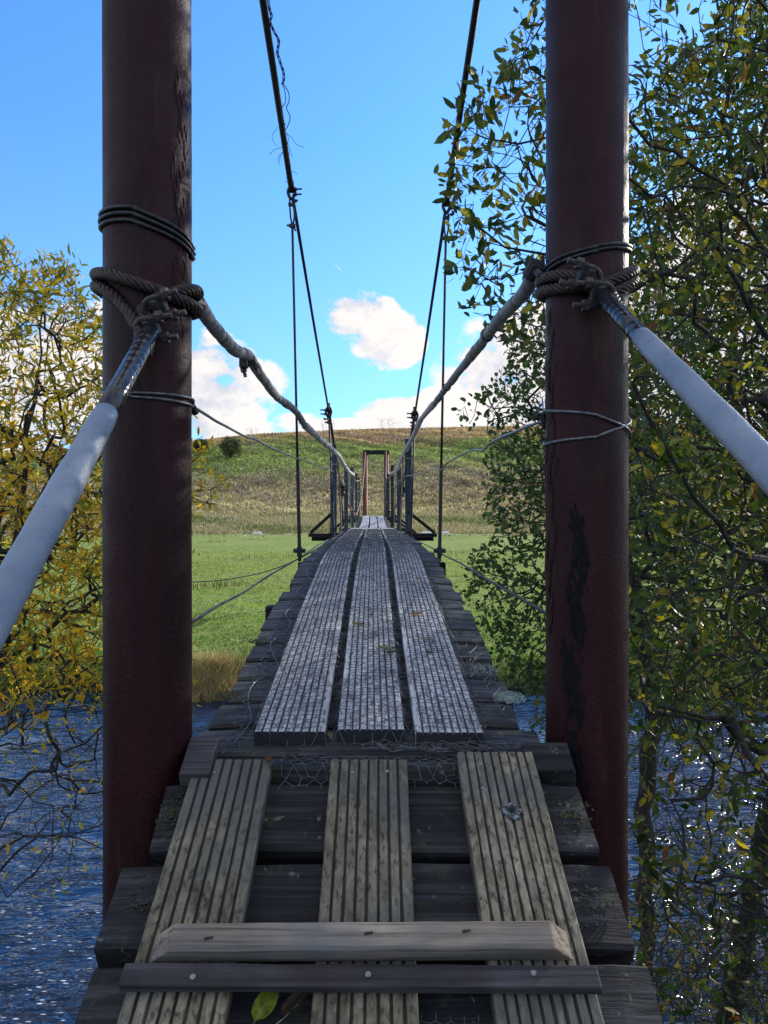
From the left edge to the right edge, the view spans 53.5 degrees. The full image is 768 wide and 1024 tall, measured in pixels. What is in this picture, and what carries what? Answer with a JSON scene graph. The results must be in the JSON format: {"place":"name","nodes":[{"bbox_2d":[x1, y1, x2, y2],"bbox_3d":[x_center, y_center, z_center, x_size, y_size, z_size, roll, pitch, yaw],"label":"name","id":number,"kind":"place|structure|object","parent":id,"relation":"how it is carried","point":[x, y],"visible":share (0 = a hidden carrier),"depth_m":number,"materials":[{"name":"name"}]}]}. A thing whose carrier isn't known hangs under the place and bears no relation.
{"place":"outdoors","nodes":[
{"label":"outdoors","id":0,"kind":"place"},
{"bbox_2d":[0,425,765,534],"bbox_3d":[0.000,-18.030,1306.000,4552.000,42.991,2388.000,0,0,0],"label":"hillside","id":1,"kind":"structure","parent":0,"point":[452,480],"depth_m":227.51,"materials":[{"name":"green plant"}]},
{"bbox_2d":[192,438,209,450],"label":"hill shrub","id":2,"kind":"object","parent":1,"relation":"on","point":[196,445],"visible":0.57,"depth_m":263.50,"materials":[{"name":"green plant"}]},
{"bbox_2d":[217,436,243,457],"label":"hill shrub","id":3,"kind":"object","parent":1,"relation":"on","point":[231,448],"visible":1,"depth_m":249.60,"materials":[{"name":"green plant"}]},
{"bbox_2d":[247,427,257,446],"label":"bare birch","id":4,"kind":"object","parent":1,"relation":"on","point":[252,435],"visible":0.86,"depth_m":268.97,"materials":[{"name":"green plant"}]},
{"bbox_2d":[0,509,763,536],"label":"rough grass","id":5,"kind":"structure","parent":1,"relation":"on","point":[240,528],"depth_m":131.73,"materials":[{"name":"plant"}]},
{"bbox_2d":[0,424,767,513],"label":"slope tussocks","id":6,"kind":"object","parent":1,"relation":"on","point":[420,506],"visible":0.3,"depth_m":222.19,"materials":[{"name":"green plant"}]},
{"bbox_2d":[378,416,395,438],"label":"bare birch","id":7,"kind":"object","parent":1,"relation":"on","point":[388,427],"visible":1,"depth_m":287.98,"materials":[{"name":"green plant"}]},
{"bbox_2d":[0,691,767,1023],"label":"river","id":8,"kind":"structure","parent":0,"point":[48,963],"depth_m":9.32,"materials":[{"name":"liquid"}]},
{"bbox_2d":[0,534,767,701],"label":"field","id":9,"kind":"structure","parent":0,"point":[251,544],"depth_m":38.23,"materials":[{"name":"green plant"}]},
{"bbox_2d":[193,580,222,589],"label":"thistle stalks","id":10,"kind":"object","parent":9,"relation":"on","point":[196,585],"visible":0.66,"depth_m":35.84,"materials":[{"name":"green plant"}]},
{"bbox_2d":[192,644,248,702],"bbox_3d":[-4.116,3.772,17.329,2.811,1.344,2.657,0,0,34],"label":"grass tussock","id":11,"kind":"object","parent":9,"relation":"on","point":[209,679],"depth_m":17.20,"materials":[{"name":"beige plant"}]},
{"bbox_2d":[204,648,248,680],"bbox_3d":[-3.599,3.538,17.563,1.545,0.832,1.204,0,0,-39],"label":"grass tussock","id":12,"kind":"object","parent":9,"relation":"on","point":[242,662],"depth_m":17.57,"materials":[{"name":"beige plant"}]},
{"bbox_2d":[201,578,251,586],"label":"thistle stalks","id":13,"kind":"object","parent":9,"relation":"on","point":[224,584],"visible":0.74,"depth_m":37.12,"materials":[{"name":"green plant"}]},
{"bbox_2d":[216,553,256,559],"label":"thistle stalks","id":14,"kind":"object","parent":9,"relation":"on","point":[237,556],"visible":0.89,"depth_m":57.83,"materials":[{"name":"green plant"}]},
{"bbox_2d":[253,532,263,538],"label":"sheep","id":15,"kind":"object","parent":9,"relation":"on","point":[257,533],"visible":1,"depth_m":101.82},
{"bbox_2d":[363,450,388,516],"bbox_3d":[-0.330,0.677,30.975,1.073,6.374,0.230,0,0,0],"label":"portal","id":16,"kind":"object","parent":9,"relation":"on","point":[375,452],"visible":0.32,"depth_m":30.91,"materials":[{"name":"brown metal"}]},
{"bbox_2d":[442,531,449,537],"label":"sheep","id":17,"kind":"object","parent":9,"relation":"on","point":[445,532],"visible":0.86,"depth_m":105.80},
{"bbox_2d":[0,0,767,534],"label":"sky","id":18,"kind":"structure","parent":0,"point":[366,81],"materials":[{"name":"blue"}]},
{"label":"near bank","id":19,"kind":"structure","parent":0,"visible":0},
{"bbox_2d":[0,233,235,899],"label":"yellow willow","id":20,"kind":"object","parent":19,"relation":"on","point":[28,636],"visible":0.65,"depth_m":3.74,"materials":[{"name":"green plant"}]},
{"bbox_2d":[97,0,195,921],"bbox_3d":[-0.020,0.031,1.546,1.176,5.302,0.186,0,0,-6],"label":"steel pole","id":21,"kind":"object","parent":19,"relation":"on","point":[144,220],"visible":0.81,"depth_m":1.43,"materials":[{"name":"metal"}]},
{"bbox_2d":[0,267,364,650],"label":"handrail cable","id":22,"kind":"object","parent":21,"relation":"attached to","point":[25,559],"visible":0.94,"depth_m":1.14,"materials":[{"name":"grey metal"}]},
{"bbox_2d":[192,538,330,623],"bbox_3d":[-0.457,0.245,4.275,0.036,0.024,5.651,0,0,-1],"label":"side cable","id":23,"kind":"object","parent":21,"relation":"attached to","point":[220,604],"visible":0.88,"depth_m":2.33,"materials":[{"name":"grey metal"}]},
{"bbox_2d":[192,405,357,491],"bbox_3d":[-0.589,-0.545,15.272,0.063,0.696,27.460,0,0,-1],"label":"rail wire","id":24,"kind":"object","parent":21,"relation":"attached to","point":[196,410],"visible":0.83,"depth_m":2.18,"materials":[{"name":"grey metal"}]},
{"bbox_2d":[259,0,365,560],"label":"cable","id":25,"kind":"object","parent":21,"relation":"attached to","point":[299,550],"visible":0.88,"depth_m":4.09,"materials":[{"name":"black metal"}]},
{"bbox_2d":[267,0,301,182],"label":"loose strands","id":26,"kind":"object","parent":25,"relation":"hanging from","point":[278,46],"visible":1,"depth_m":3.42},
{"bbox_2d":[199,439,539,757],"bbox_3d":[-0.232,-0.156,16.405,1.260,1.530,29.800,0,0,-1],"label":"suspension footbridge","id":27,"kind":"object","parent":25,"relation":"hanging from","point":[498,727],"visible":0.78,"depth_m":1.98,"materials":[{"name":"grey wood"}]},
{"bbox_2d":[57,545,321,585],"bbox_3d":[-6.091,1.219,12.866,0.895,1.928,17.166,0,0,-41],"label":"guy wire","id":28,"kind":"object","parent":27,"relation":"attached to","point":[242,576],"visible":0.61,"depth_m":6.71,"materials":[{"name":"grey metal"}]},
{"bbox_2d":[233,549,325,743],"bbox_3d":[-0.321,0.347,3.050,0.057,0.249,3.001,0,0,-1],"label":"edge wire","id":29,"kind":"object","parent":27,"relation":"on","point":[273,654],"visible":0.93,"depth_m":2.10,"materials":[{"name":"grey metal"}]},
{"bbox_2d":[221,528,491,753],"bbox_3d":[-0.092,0.328,4.851,0.596,0.306,6.675,0,0,-1],"label":"wire netting","id":30,"kind":"object","parent":27,"relation":"on","point":[399,539],"visible":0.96,"depth_m":2.32,"materials":[{"name":"grey metal"}]},
{"bbox_2d":[379,645,395,649],"bbox_3d":[0.013,0.375,2.108,0.054,0.011,0.012,0,0,11],"label":"fallen leaf","id":31,"kind":"object","parent":27,"relation":"on","point":[388,647],"visible":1,"depth_m":2.11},
{"bbox_2d":[361,640,521,752],"bbox_3d":[0.130,0.432,1.901,0.352,0.091,0.798,0,0,0],"label":"netting tangle","id":32,"kind":"object","parent":27,"relation":"on","point":[447,749],"visible":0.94,"depth_m":1.53,"materials":[{"name":"metal"}]},
{"bbox_2d":[74,737,662,1023],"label":"access ramp","id":33,"kind":"structure","parent":19,"relation":"on","point":[367,891],"depth_m":1.19,"materials":[{"name":"wood"}]},
{"bbox_2d":[251,992,278,1023],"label":"fallen leaf","id":34,"kind":"object","parent":33,"relation":"on","point":[264,1004],"visible":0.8,"depth_m":1.05,"materials":[{"name":"green plant"}]},
{"bbox_2d":[264,754,272,763],"bbox_3d":[-0.219,0.469,1.447,0.014,0.011,0.036,0,0,-29],"label":"fallen leaf","id":35,"kind":"object","parent":33,"relation":"on","point":[268,757],"visible":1,"depth_m":1.45,"materials":[{"name":"brown plant"}]},
{"bbox_2d":[283,752,298,757],"bbox_3d":[-0.180,0.469,1.469,0.030,0.008,0.018,0,0,0],"label":"fallen leaf","id":36,"kind":"object","parent":33,"relation":"on","point":[291,754],"visible":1,"depth_m":1.47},
{"bbox_2d":[276,992,308,1023],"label":"fallen leaf","id":37,"kind":"object","parent":33,"relation":"on","point":[293,1001],"visible":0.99,"depth_m":1.05,"materials":[{"name":"brown plant"}]},
{"bbox_2d":[277,754,458,790],"bbox_3d":[-0.025,0.498,1.473,0.349,0.038,0.122,0,0,0],"label":"wire netting","id":38,"kind":"object","parent":33,"relation":"on","point":[432,761],"visible":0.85,"depth_m":1.47,"materials":[{"name":"grey metal"}]},
{"bbox_2d":[419,1012,478,1023],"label":"ramp netting","id":39,"kind":"object","parent":33,"relation":"on","point":[447,1023],"visible":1,"depth_m":1.04,"materials":[{"name":"metal"}]},
{"bbox_2d":[499,802,522,820],"bbox_3d":[0.226,0.524,1.336,0.037,0.021,0.035,0,0,-20],"label":"bird dropping","id":40,"kind":"object","parent":33,"relation":"on","point":[510,811],"visible":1,"depth_m":1.33,"materials":[{"name":"white"}]},
{"bbox_2d":[542,0,632,922],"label":"steel pole","id":41,"kind":"object","parent":19,"relation":"on","point":[585,444],"visible":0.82,"depth_m":1.53,"materials":[{"name":"metal"}]},
{"bbox_2d":[385,0,480,560],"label":"cable","id":42,"kind":"object","parent":41,"relation":"attached to","point":[439,550],"visible":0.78,"depth_m":4.09,"materials":[{"name":"black metal"}]},
{"bbox_2d":[388,415,545,489],"bbox_3d":[0.151,-0.553,15.306,0.112,0.757,27.389,0,0,-1],"label":"rail wire","id":43,"kind":"object","parent":41,"relation":"attached to","point":[542,421],"visible":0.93,"depth_m":1.97,"materials":[{"name":"grey metal"}]},
{"bbox_2d":[416,540,545,614],"bbox_3d":[0.311,0.235,4.358,0.089,0.065,5.484,0,0,-2],"label":"side cable","id":44,"kind":"object","parent":41,"relation":"attached to","point":[514,594],"visible":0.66,"depth_m":2.20,"materials":[{"name":"grey metal"}]},
{"bbox_2d":[382,257,767,495],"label":"handrail cable","id":45,"kind":"object","parent":41,"relation":"attached to","point":[738,436],"visible":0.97,"depth_m":1.29,"materials":[{"name":"grey metal"}]},
{"bbox_2d":[451,278,723,980],"bbox_3d":[1.580,1.257,5.505,2.286,6.253,1.774,0,0,0],"label":"alder bush","id":46,"kind":"object","parent":19,"relation":"on","point":[535,529],"visible":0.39,"depth_m":5.32,"materials":[{"name":"green plant"}]},
{"bbox_2d":[431,0,767,1023],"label":"sallow tree","id":47,"kind":"object","parent":19,"relation":"on","point":[749,920],"visible":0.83,"depth_m":2.61,"materials":[{"name":"green plant"}]},
{"bbox_2d":[628,0,767,761],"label":"willow tree","id":48,"kind":"object","parent":19,"relation":"on","point":[757,575],"visible":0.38,"depth_m":7.63,"materials":[{"name":"green plant"}]},
{"bbox_2d":[628,810,767,1023],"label":"waterside plant","id":49,"kind":"object","parent":19,"relation":"on","point":[657,887],"visible":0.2,"depth_m":4.34,"materials":[{"name":"green plant"}]},
{"bbox_2d":[628,821,767,1023],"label":"waterside plant","id":50,"kind":"object","parent":19,"relation":"on","point":[747,1018],"visible":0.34,"depth_m":3.56,"materials":[{"name":"green plant"}]},
{"bbox_2d":[628,844,767,1023],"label":"bracken","id":51,"kind":"object","parent":19,"relation":"on","point":[693,967],"visible":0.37,"depth_m":3.40,"materials":[{"name":"green plant"}]},
{"bbox_2d":[628,854,767,1023],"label":"bracken","id":52,"kind":"object","parent":19,"relation":"on","point":[724,932],"visible":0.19,"depth_m":3.88,"materials":[{"name":"green plant"}]},
{"bbox_2d":[629,814,767,1023],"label":"waterside plant","id":53,"kind":"object","parent":19,"relation":"on","point":[690,935],"visible":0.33,"depth_m":4.64,"materials":[{"name":"green plant"}]}
]}

